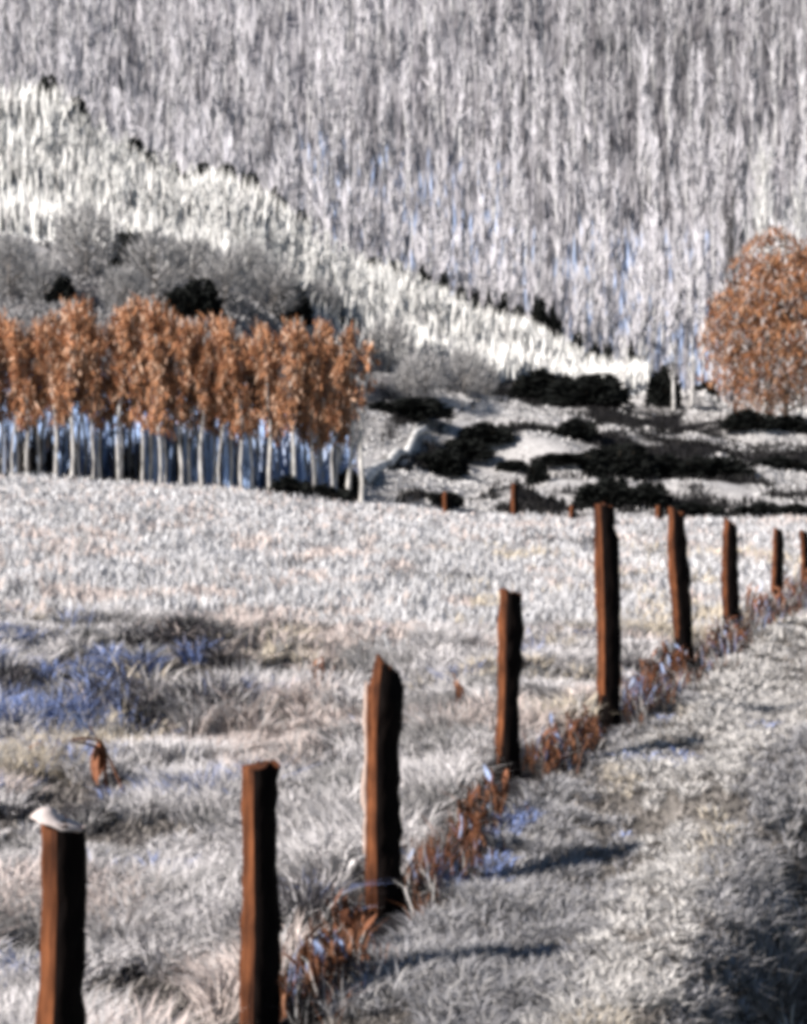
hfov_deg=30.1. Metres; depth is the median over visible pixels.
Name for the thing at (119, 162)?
frosted tree
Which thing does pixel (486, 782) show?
withered plant
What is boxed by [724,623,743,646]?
withered plant
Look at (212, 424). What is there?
beech sapling
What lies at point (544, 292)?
wood tree
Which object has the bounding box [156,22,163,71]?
wood tree
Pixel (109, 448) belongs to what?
rimed undergrowth
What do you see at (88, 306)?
beech sapling
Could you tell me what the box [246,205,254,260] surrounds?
frosted tree
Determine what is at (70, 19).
wood tree
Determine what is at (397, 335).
bushy tree
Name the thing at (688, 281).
wood tree
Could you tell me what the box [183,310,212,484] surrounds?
beech sapling
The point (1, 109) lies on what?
frosted tree
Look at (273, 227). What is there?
frosted tree
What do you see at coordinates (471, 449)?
evergreen shrub
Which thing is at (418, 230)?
wood tree
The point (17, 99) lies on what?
frosted tree
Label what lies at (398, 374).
bushy tree
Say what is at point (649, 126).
wood tree
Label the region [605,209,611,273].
wood tree
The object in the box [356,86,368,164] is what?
wood tree
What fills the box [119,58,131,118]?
wood tree
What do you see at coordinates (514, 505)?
stake
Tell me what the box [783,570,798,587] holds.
withered plant
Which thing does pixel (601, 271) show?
wood tree
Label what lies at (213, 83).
wood tree
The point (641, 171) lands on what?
wood tree
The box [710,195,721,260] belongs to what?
wood tree
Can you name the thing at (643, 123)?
wood tree
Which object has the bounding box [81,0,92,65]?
wood tree
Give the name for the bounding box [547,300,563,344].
dark bush
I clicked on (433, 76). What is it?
wood tree
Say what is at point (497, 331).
frosted tree
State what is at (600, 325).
wood tree
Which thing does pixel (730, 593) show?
fence post
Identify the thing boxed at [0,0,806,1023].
ground
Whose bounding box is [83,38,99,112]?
wood tree
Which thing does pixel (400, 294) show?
frosted tree
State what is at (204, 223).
frosted tree
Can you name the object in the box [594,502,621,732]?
fence post
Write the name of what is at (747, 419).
evergreen shrub
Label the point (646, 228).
wood tree
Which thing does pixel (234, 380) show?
beech sapling
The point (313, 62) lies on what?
wood tree
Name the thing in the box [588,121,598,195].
wood tree
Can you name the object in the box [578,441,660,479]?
evergreen shrub
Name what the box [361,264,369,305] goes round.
frosted tree
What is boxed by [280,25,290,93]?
wood tree
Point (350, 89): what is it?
wood tree
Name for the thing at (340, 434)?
beech sapling
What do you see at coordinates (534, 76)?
wood tree
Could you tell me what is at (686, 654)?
withered plant
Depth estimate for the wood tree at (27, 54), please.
252.05 m
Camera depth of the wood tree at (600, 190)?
232.51 m
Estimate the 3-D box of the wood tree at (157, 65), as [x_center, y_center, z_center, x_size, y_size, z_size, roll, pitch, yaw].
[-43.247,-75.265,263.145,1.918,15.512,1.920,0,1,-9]
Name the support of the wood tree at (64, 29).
on the ground at (530, 446)
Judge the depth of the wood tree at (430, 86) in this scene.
269.31 m
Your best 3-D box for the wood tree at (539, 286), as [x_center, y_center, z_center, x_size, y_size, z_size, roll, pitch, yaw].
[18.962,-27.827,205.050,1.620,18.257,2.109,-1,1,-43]
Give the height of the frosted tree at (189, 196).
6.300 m
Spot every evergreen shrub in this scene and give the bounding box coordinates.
[20,453,50,474]
[44,272,78,305]
[104,228,153,274]
[105,452,145,479]
[163,277,226,320]
[266,473,313,498]
[268,285,314,326]
[304,483,356,503]
[327,315,359,331]
[337,467,359,502]
[365,397,458,418]
[415,447,471,475]
[427,491,464,507]
[441,437,496,458]
[453,421,520,443]
[495,459,528,471]
[506,367,574,397]
[525,457,550,485]
[529,452,597,463]
[536,372,636,404]
[553,417,601,437]
[569,476,632,510]
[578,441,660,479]
[611,481,677,509]
[644,362,682,406]
[655,453,688,478]
[663,500,728,517]
[671,453,759,478]
[690,380,720,401]
[719,408,782,429]
[721,513,740,518]
[729,502,778,518]
[748,455,806,472]
[765,502,806,517]
[768,414,806,432]
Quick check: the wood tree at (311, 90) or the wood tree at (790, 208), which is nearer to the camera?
the wood tree at (790, 208)
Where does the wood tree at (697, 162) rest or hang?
on the ground at (530, 446)
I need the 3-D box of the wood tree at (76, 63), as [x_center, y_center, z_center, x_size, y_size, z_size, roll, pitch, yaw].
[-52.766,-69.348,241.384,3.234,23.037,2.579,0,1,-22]
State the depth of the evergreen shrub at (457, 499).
84.12 m
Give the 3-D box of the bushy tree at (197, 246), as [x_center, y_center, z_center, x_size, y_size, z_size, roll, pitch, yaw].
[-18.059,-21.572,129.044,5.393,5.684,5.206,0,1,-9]
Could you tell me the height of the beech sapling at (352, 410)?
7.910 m
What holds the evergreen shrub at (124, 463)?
on the ground at (530, 446)
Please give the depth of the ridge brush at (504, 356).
154.71 m
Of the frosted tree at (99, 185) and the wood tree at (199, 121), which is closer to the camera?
the frosted tree at (99, 185)
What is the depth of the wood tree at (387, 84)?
258.54 m
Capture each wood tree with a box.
[0,0,12,82]
[1,0,10,42]
[4,6,23,88]
[11,0,20,56]
[13,17,22,83]
[14,0,29,90]
[20,19,32,90]
[25,8,43,83]
[26,0,30,50]
[27,0,37,57]
[28,0,44,85]
[30,0,36,61]
[30,46,38,86]
[36,0,47,74]
[44,0,56,60]
[47,0,60,70]
[54,34,64,92]
[59,27,77,101]
[60,0,76,77]
[61,8,67,67]
[64,0,77,63]
[66,10,83,97]
[75,18,86,103]
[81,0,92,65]
[83,0,97,98]
[83,2,90,53]
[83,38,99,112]
[87,45,105,122]
[89,0,103,89]
[97,52,105,132]
[100,78,106,127]
[102,21,115,106]
[103,0,113,70]
[109,84,120,134]
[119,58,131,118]
[120,15,128,73]
[122,81,130,135]
[135,2,148,79]
[139,40,146,108]
[149,0,160,98]
[151,60,159,113]
[152,42,160,115]
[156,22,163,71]
[156,24,172,141]
[156,95,168,174]
[164,25,177,110]
[166,8,186,131]
[167,43,182,136]
[168,111,176,163]
[170,22,181,51]
[170,42,191,157]
[178,0,189,76]
[178,29,193,133]
[185,77,197,162]
[190,6,201,82]
[190,24,198,101]
[190,93,204,163]
[192,93,204,160]
[204,62,219,160]
[212,49,221,119]
[212,58,223,120]
[212,100,222,168]
[214,63,223,124]
[214,85,226,166]
[218,17,228,98]
[226,96,235,137]
[228,123,237,167]
[233,40,242,113]
[233,96,241,157]
[237,49,252,147]
[238,5,256,77]
[243,128,254,172]
[247,118,263,180]
[250,65,258,134]
[251,75,267,175]
[255,51,271,147]
[256,122,266,170]
[271,44,287,150]
[271,88,287,181]
[277,17,295,123]
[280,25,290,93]
[285,60,298,185]
[300,159,308,212]
[301,49,311,101]
[304,20,319,154]
[309,17,323,113]
[309,25,331,133]
[311,97,324,179]
[313,40,326,118]
[316,178,322,242]
[317,88,327,156]
[321,151,331,208]
[322,83,340,207]
[326,48,343,167]
[326,61,339,169]
[328,37,342,128]
[330,119,341,235]
[337,99,348,195]
[342,127,352,186]
[343,44,353,126]
[346,55,359,144]
[347,179,356,230]
[350,76,369,186]
[352,141,360,217]
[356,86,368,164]
[356,121,378,223]
[358,150,368,248]
[365,183,378,257]
[375,44,388,114]
[376,79,391,182]
[377,71,391,160]
[381,57,396,164]
[384,99,390,169]
[385,104,395,175]
[395,165,408,261]
[397,55,413,150]
[398,54,408,122]
[402,58,415,205]
[402,137,418,263]
[403,92,413,147]
[413,195,424,267]
[422,205,432,266]
[428,61,435,132]
[429,28,441,131]
[430,149,447,262]
[430,186,448,274]
[431,57,442,144]
[440,187,448,268]
[446,184,457,248]
[448,76,457,168]
[454,45,472,165]
[459,161,475,264]
[463,108,476,212]
[467,97,476,160]
[475,132,485,213]
[475,159,495,299]
[478,51,492,148]
[478,214,494,302]
[481,138,503,246]
[486,112,501,241]
[486,119,500,185]
[490,61,500,131]
[493,63,503,169]
[493,115,506,210]
[499,175,510,258]
[500,222,511,305]
[501,242,512,310]
[504,214,524,305]
[508,138,532,254]
[509,155,522,305]
[511,80,523,155]
[511,83,522,207]
[511,162,519,231]
[518,167,532,277]
[523,95,535,159]
[525,109,542,198]
[530,48,541,144]
[531,210,559,313]
[534,98,549,205]
[537,45,552,145]
[537,265,549,311]
[545,132,564,258]
[546,161,565,261]
[547,80,557,145]
[548,95,566,214]
[550,103,560,158]
[550,232,569,325]
[557,64,578,166]
[561,141,574,230]
[563,60,579,164]
[567,74,584,176]
[570,118,586,245]
[572,219,593,343]
[580,171,600,316]
[580,273,589,349]
[582,251,602,343]
[583,80,595,183]
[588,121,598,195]
[588,140,598,242]
[591,161,608,279]
[592,212,617,341]
[592,271,606,346]
[595,77,603,155]
[596,117,607,206]
[597,114,617,247]
[597,253,606,330]
[603,59,614,146]
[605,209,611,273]
[607,259,618,321]
[610,176,626,295]
[613,158,623,240]
[626,259,649,354]
[633,229,659,365]
[634,90,642,153]
[636,256,653,360]
[637,105,649,172]
[637,125,648,222]
[637,210,669,313]
[638,42,654,151]
[638,100,641,179]
[638,103,648,199]
[639,202,654,293]
[639,204,651,321]
[643,131,661,218]
[644,87,662,204]
[646,219,667,359]
[648,208,665,330]
[651,231,669,343]
[658,277,676,361]
[666,54,676,166]
[666,102,678,188]
[668,153,693,301]
[669,221,690,342]
[671,172,681,230]
[676,217,689,321]
[676,243,701,384]
[678,120,687,201]
[681,121,694,214]
[681,247,699,333]
[687,41,698,157]
[687,187,700,252]
[689,207,717,355]
[689,219,707,346]
[690,49,714,154]
[691,105,699,177]
[692,125,708,232]
[692,208,701,271]
[692,244,711,381]
[694,80,708,187]
[700,149,711,210]
[705,111,726,240]
[709,178,719,300]
[710,119,729,216]
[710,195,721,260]
[711,148,730,249]
[712,82,730,189]
[713,255,721,297]
[715,63,727,136]
[715,212,732,348]
[720,96,730,170]
[723,59,734,138]
[728,129,744,245]
[728,202,746,286]
[729,197,747,281]
[734,148,747,220]
[736,138,747,197]
[739,157,750,244]
[745,76,758,142]
[746,173,756,265]
[746,249,760,349]
[749,155,760,230]
[750,227,764,334]
[756,132,768,225]
[760,109,768,199]
[765,141,778,239]
[767,43,781,148]
[775,106,790,179]
[779,187,798,307]
[787,211,799,251]
[790,212,806,247]
[793,157,806,241]
[795,147,806,240]
[796,64,806,167]
[801,122,806,229]
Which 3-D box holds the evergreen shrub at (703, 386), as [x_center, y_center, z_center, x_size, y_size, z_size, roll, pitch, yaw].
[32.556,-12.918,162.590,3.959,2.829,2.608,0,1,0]
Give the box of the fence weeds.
[188,569,806,1023]
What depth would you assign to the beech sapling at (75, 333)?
71.07 m
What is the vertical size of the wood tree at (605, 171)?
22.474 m
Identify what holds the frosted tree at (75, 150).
on the ground at (530, 446)
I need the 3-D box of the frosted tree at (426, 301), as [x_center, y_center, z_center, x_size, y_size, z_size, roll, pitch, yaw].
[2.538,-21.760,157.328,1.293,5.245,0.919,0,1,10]
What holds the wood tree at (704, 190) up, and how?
on the ground at (530, 446)
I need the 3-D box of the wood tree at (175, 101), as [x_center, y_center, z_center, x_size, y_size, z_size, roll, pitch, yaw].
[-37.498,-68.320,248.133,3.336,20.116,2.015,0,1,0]
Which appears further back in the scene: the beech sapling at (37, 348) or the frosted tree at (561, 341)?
the frosted tree at (561, 341)
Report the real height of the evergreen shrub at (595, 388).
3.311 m
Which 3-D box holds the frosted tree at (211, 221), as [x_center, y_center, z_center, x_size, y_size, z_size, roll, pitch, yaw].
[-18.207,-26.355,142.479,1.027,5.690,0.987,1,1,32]
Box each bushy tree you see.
[0,224,40,294]
[19,250,72,303]
[45,195,123,278]
[96,262,152,310]
[113,223,200,299]
[163,229,223,283]
[188,242,258,309]
[229,233,273,282]
[242,250,308,318]
[303,272,343,317]
[358,313,420,373]
[386,361,425,399]
[394,340,455,399]
[435,343,489,395]
[468,361,501,393]
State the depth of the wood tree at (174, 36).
250.97 m
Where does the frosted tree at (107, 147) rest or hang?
on the ground at (530, 446)
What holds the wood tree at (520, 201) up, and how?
on the ground at (530, 446)
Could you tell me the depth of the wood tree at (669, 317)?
197.05 m
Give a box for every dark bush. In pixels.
[29,73,64,107]
[64,94,91,139]
[116,135,146,161]
[142,146,162,179]
[165,160,186,186]
[190,161,209,191]
[214,162,237,186]
[240,167,264,200]
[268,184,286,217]
[290,208,311,238]
[362,255,383,273]
[385,259,405,283]
[417,263,432,288]
[435,271,451,297]
[453,283,467,311]
[469,285,481,316]
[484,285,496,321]
[496,290,508,318]
[510,303,526,325]
[530,292,548,334]
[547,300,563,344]
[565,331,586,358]
[586,341,601,363]
[602,340,613,364]
[626,339,640,369]
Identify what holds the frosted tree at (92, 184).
on the ground at (530, 446)
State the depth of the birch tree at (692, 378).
156.33 m
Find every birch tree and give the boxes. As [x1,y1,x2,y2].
[616,336,628,406]
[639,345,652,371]
[665,342,678,410]
[685,354,698,405]
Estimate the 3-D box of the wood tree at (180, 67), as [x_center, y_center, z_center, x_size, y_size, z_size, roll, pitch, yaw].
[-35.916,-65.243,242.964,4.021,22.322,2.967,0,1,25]
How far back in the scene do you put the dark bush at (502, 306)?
167.93 m
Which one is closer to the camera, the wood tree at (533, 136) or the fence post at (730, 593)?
the fence post at (730, 593)
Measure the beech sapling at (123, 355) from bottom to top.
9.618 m
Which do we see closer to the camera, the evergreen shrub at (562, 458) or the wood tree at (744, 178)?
the evergreen shrub at (562, 458)
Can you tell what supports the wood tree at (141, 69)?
on the ground at (530, 446)
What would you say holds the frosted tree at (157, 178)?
on the ground at (530, 446)
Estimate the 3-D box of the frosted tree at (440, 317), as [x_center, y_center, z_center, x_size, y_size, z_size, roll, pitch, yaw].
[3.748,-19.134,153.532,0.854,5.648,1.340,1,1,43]
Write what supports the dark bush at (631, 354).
on the ground at (530, 446)
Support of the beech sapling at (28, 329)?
on the ground at (530, 446)
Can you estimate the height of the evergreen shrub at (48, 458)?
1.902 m
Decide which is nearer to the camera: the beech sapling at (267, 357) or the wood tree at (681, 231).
the beech sapling at (267, 357)
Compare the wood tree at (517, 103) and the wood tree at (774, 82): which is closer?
the wood tree at (517, 103)
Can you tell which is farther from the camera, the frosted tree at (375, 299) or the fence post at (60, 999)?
the frosted tree at (375, 299)
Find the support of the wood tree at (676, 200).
on the ground at (530, 446)
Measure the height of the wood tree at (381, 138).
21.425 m
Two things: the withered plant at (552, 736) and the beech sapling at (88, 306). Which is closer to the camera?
the withered plant at (552, 736)
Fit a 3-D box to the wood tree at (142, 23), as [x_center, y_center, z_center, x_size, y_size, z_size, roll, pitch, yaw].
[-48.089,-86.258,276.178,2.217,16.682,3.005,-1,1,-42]
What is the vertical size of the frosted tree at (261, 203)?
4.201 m
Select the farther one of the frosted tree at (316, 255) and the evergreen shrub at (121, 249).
the frosted tree at (316, 255)
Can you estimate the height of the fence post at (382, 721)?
1.241 m
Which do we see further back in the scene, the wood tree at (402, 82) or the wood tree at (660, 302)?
the wood tree at (402, 82)
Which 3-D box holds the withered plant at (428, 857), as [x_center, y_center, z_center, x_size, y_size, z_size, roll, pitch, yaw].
[0.149,1.495,6.373,0.168,0.273,0.111,0,1,0]
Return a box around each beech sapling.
[0,308,10,474]
[0,316,6,426]
[0,322,31,475]
[0,326,9,399]
[5,316,45,477]
[6,323,28,475]
[22,325,36,472]
[25,315,54,474]
[36,317,69,475]
[39,330,59,469]
[43,309,77,474]
[44,329,73,479]
[48,295,91,478]
[70,298,95,477]
[75,291,98,478]
[77,311,115,479]
[78,322,109,479]
[100,304,126,441]
[102,318,136,479]
[105,292,143,481]
[118,301,151,480]
[126,295,150,481]
[127,294,166,480]
[143,333,175,486]
[147,307,180,483]
[149,295,171,478]
[156,322,188,481]
[161,314,199,484]
[177,322,206,481]
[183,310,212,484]
[190,335,218,487]
[198,333,223,483]
[201,309,236,481]
[212,319,246,486]
[212,339,234,486]
[215,314,260,488]
[232,332,250,476]
[238,336,263,489]
[249,318,284,490]
[249,337,273,485]
[260,348,286,475]
[262,330,287,484]
[269,315,311,477]
[284,316,311,472]
[293,346,314,479]
[297,324,332,488]
[299,345,331,484]
[307,317,341,483]
[319,341,353,486]
[320,334,354,489]
[336,319,362,473]
[342,350,361,489]
[349,333,380,502]
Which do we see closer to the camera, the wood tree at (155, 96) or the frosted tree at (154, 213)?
the frosted tree at (154, 213)
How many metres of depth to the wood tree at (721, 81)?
274.08 m
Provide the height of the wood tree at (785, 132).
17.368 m
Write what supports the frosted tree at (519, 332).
on the ground at (530, 446)
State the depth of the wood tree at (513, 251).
205.50 m
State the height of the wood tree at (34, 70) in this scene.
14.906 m
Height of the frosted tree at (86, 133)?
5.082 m
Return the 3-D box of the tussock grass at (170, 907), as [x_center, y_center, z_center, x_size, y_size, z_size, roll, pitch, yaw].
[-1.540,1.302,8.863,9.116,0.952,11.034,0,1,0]
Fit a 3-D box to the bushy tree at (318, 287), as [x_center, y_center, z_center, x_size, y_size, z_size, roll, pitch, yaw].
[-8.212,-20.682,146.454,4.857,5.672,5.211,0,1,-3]
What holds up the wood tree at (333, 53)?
on the ground at (530, 446)
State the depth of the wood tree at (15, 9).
275.27 m
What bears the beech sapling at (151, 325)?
on the ground at (530, 446)
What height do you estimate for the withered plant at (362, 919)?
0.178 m
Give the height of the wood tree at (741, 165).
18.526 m
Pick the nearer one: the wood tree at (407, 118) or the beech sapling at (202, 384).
the beech sapling at (202, 384)
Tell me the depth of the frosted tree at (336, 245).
163.55 m
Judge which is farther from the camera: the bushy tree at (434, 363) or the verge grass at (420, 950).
the bushy tree at (434, 363)
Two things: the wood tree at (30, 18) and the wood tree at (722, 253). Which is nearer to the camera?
the wood tree at (722, 253)
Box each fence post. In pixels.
[29,807,86,1023]
[239,760,281,1023]
[361,653,405,917]
[494,587,524,780]
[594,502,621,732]
[667,507,694,670]
[720,517,741,627]
[770,527,783,601]
[799,530,806,583]
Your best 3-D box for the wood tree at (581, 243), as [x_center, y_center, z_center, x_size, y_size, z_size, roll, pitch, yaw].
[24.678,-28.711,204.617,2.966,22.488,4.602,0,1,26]
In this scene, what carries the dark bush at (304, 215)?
on the ground at (530, 446)
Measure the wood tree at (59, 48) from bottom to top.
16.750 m
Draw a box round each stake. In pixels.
[442,491,450,512]
[510,483,519,516]
[568,505,575,520]
[655,505,663,520]
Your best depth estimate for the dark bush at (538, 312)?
167.76 m
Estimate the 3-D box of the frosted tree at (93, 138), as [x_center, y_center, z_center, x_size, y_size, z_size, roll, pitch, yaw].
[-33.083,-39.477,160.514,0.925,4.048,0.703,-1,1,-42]
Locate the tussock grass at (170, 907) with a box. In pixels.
[0,599,724,1023]
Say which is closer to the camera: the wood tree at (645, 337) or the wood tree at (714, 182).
the wood tree at (645, 337)
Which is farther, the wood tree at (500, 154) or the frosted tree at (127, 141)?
the wood tree at (500, 154)
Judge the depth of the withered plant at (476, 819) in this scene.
6.63 m
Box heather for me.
[380,357,806,519]
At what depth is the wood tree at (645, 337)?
197.51 m
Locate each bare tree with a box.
[714,173,748,412]
[742,122,800,413]
[777,158,806,416]
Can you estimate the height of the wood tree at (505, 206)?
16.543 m
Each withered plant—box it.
[27,738,58,753]
[67,710,123,792]
[279,952,302,1021]
[296,917,343,996]
[311,654,334,686]
[317,914,376,986]
[331,888,361,951]
[335,897,376,959]
[352,901,371,938]
[407,831,432,885]
[421,833,454,885]
[444,825,476,864]
[447,791,496,864]
[450,670,464,701]
[457,779,487,812]
[471,786,485,813]
[478,761,508,824]
[481,775,501,816]
[539,729,559,771]
[541,712,562,749]
[548,710,570,753]
[567,715,590,757]
[575,707,599,748]
[582,703,603,742]
[583,717,600,742]
[628,662,665,695]
[635,657,663,695]
[651,648,670,669]
[656,640,684,673]
[664,645,684,674]
[673,644,690,674]
[705,618,736,645]
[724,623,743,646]
[726,615,739,634]
[744,581,764,609]
[764,585,784,605]
[782,583,795,604]
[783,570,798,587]
[789,569,806,589]
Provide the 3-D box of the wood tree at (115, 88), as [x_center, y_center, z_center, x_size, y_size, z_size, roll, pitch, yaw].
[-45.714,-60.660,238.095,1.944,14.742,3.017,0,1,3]
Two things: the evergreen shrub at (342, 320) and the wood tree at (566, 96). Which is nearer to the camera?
the evergreen shrub at (342, 320)
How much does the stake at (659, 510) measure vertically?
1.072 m
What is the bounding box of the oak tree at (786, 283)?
[695,224,806,415]
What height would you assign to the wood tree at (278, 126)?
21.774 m
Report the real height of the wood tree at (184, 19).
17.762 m
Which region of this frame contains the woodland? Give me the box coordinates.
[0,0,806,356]
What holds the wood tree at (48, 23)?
on the ground at (530, 446)
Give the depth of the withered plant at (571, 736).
8.41 m
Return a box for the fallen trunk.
[358,425,431,483]
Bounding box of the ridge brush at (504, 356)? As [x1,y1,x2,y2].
[0,77,652,396]
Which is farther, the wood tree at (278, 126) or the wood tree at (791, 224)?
the wood tree at (278, 126)
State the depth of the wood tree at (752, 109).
276.15 m
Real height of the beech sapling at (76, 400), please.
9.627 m
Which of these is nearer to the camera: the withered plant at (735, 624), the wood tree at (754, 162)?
the withered plant at (735, 624)
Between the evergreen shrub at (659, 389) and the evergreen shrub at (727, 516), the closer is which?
the evergreen shrub at (727, 516)
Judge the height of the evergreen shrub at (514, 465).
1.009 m
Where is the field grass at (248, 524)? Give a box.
[0,471,806,662]
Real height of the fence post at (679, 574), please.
1.450 m
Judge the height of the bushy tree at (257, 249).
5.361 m
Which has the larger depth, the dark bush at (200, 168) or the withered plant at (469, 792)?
the dark bush at (200, 168)
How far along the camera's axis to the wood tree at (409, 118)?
262.07 m
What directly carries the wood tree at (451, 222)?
on the ground at (530, 446)
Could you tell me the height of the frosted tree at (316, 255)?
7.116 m
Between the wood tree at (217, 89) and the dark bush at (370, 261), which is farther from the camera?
the wood tree at (217, 89)
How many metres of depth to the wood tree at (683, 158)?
258.03 m
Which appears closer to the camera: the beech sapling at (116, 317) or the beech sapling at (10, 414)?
the beech sapling at (10, 414)
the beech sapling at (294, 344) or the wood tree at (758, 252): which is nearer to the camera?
the beech sapling at (294, 344)
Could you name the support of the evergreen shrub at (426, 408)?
on the ground at (530, 446)
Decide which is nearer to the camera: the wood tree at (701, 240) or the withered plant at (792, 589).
the withered plant at (792, 589)
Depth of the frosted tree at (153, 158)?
166.06 m
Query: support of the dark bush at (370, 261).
on the ground at (530, 446)
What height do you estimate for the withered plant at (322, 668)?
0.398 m
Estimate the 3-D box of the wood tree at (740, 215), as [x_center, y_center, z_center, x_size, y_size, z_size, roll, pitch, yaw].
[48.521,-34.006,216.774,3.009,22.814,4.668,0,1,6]
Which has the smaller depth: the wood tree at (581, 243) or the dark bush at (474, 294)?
the dark bush at (474, 294)
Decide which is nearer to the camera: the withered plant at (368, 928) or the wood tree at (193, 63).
the withered plant at (368, 928)
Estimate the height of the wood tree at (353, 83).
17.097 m
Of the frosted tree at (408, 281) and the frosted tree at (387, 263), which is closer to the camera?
the frosted tree at (408, 281)
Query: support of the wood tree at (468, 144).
on the ground at (530, 446)
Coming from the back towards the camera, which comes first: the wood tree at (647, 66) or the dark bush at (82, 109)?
the wood tree at (647, 66)
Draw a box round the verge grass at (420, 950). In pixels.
[298,598,806,1023]
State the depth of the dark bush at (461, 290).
167.93 m
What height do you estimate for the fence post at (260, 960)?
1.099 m
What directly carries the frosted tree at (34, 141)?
on the ground at (530, 446)
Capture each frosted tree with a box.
[0,84,4,122]
[0,120,6,167]
[10,77,15,99]
[12,129,23,185]
[14,79,21,122]
[21,132,34,190]
[25,90,30,127]
[29,125,40,167]
[32,86,39,134]
[41,127,51,176]
[44,162,54,204]
[46,95,52,132]
[51,136,60,175]
[56,98,60,127]
[60,124,69,171]
[71,123,80,181]
[72,112,79,146]
[78,137,92,199]
[80,114,89,150]
[88,161,98,208]
[91,126,97,152]
[95,174,104,207]
[102,127,107,146]
[102,139,113,192]
[104,135,110,163]
[112,145,124,193]
[113,167,127,215]
[120,133,127,184]
[120,157,131,214]
[126,131,130,159]
[131,145,136,167]
[131,150,140,187]
[131,187,138,213]
[138,171,149,226]
[141,147,145,163]
[150,198,161,230]
[151,153,155,178]
[151,154,162,198]
[151,197,157,231]
[158,180,170,235]
[161,145,171,188]
[167,172,177,218]
[168,208,174,241]
[169,157,179,193]
[169,187,180,231]
[184,170,199,217]
[191,208,201,244]
[199,178,210,221]
[202,219,208,244]
[206,202,214,244]
[207,166,211,184]
[207,208,217,238]
[210,166,217,208]
[213,198,229,250]
[214,194,224,230]
[221,184,229,213]
[222,208,229,238]
[230,209,241,248]
[232,204,241,245]
[235,197,250,246]
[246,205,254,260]
[259,190,264,221]
[259,230,270,268]
[269,215,276,246]
[269,218,280,261]
[271,227,281,283]
[273,232,285,276]
[279,226,287,259]
[283,205,297,254]
[287,232,297,279]
[295,254,301,280]
[296,266,304,287]
[297,219,301,239]
[303,213,317,272]
[303,235,314,285]
[310,241,321,294]
[314,219,321,266]
[319,251,327,276]
[324,230,331,258]
[324,267,328,310]
[329,244,341,284]
[330,238,338,265]
[331,261,341,312]
[340,244,346,271]
[340,246,351,310]
[348,269,359,304]
[358,254,364,281]
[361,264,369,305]
[367,270,378,319]
[372,256,378,273]
[373,267,380,307]
[375,272,385,317]
[380,269,386,302]
[385,253,388,272]
[386,265,398,327]
[396,259,402,286]
[396,286,402,309]
[398,298,402,317]
[400,284,408,325]
[403,264,413,308]
[408,289,414,330]
[411,275,421,322]
[424,280,433,322]
[433,285,438,315]
[434,299,444,338]
[441,296,449,341]
[453,301,460,325]
[467,304,473,335]
[476,308,482,334]
[486,307,495,341]
[495,317,500,346]
[505,313,510,331]
[516,326,521,348]
[525,321,530,348]
[543,325,546,343]
[548,334,553,360]
[559,335,564,350]
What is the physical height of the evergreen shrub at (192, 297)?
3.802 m
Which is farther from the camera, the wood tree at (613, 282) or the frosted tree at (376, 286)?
the wood tree at (613, 282)
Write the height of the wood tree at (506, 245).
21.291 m
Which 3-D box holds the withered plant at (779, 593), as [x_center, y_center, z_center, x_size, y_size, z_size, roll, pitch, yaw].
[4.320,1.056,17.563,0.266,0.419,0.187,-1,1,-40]
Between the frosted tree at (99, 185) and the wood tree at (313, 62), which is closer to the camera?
the frosted tree at (99, 185)
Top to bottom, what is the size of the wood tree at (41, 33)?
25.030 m
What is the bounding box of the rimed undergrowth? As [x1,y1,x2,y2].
[0,374,358,490]
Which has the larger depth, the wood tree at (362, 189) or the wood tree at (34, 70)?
the wood tree at (34, 70)
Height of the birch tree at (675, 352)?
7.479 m
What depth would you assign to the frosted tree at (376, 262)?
163.86 m
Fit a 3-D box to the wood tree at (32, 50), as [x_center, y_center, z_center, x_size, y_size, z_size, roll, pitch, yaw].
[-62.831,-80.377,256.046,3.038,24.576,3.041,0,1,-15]
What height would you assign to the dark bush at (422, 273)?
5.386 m
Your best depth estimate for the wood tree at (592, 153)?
247.00 m
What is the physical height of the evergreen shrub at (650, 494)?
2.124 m
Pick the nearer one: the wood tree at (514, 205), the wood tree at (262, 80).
the wood tree at (514, 205)
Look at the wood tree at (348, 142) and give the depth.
246.39 m
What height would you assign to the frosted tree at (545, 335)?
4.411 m
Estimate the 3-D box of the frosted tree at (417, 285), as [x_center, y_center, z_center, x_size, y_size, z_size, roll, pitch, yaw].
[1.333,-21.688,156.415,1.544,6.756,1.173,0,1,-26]
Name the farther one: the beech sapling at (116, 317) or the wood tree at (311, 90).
the wood tree at (311, 90)
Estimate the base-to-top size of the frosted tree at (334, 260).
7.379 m
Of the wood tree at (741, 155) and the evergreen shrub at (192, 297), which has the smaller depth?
the evergreen shrub at (192, 297)
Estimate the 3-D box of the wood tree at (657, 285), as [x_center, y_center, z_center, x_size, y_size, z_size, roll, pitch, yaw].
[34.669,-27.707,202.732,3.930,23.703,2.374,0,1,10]
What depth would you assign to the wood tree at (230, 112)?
247.53 m
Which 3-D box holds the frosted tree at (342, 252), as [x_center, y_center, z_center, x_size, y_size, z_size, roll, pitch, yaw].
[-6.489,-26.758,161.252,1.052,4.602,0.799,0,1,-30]
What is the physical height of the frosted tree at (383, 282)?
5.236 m
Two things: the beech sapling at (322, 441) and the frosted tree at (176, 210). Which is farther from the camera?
the frosted tree at (176, 210)
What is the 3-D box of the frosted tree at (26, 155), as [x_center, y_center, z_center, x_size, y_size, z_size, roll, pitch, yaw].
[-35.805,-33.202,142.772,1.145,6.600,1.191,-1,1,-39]

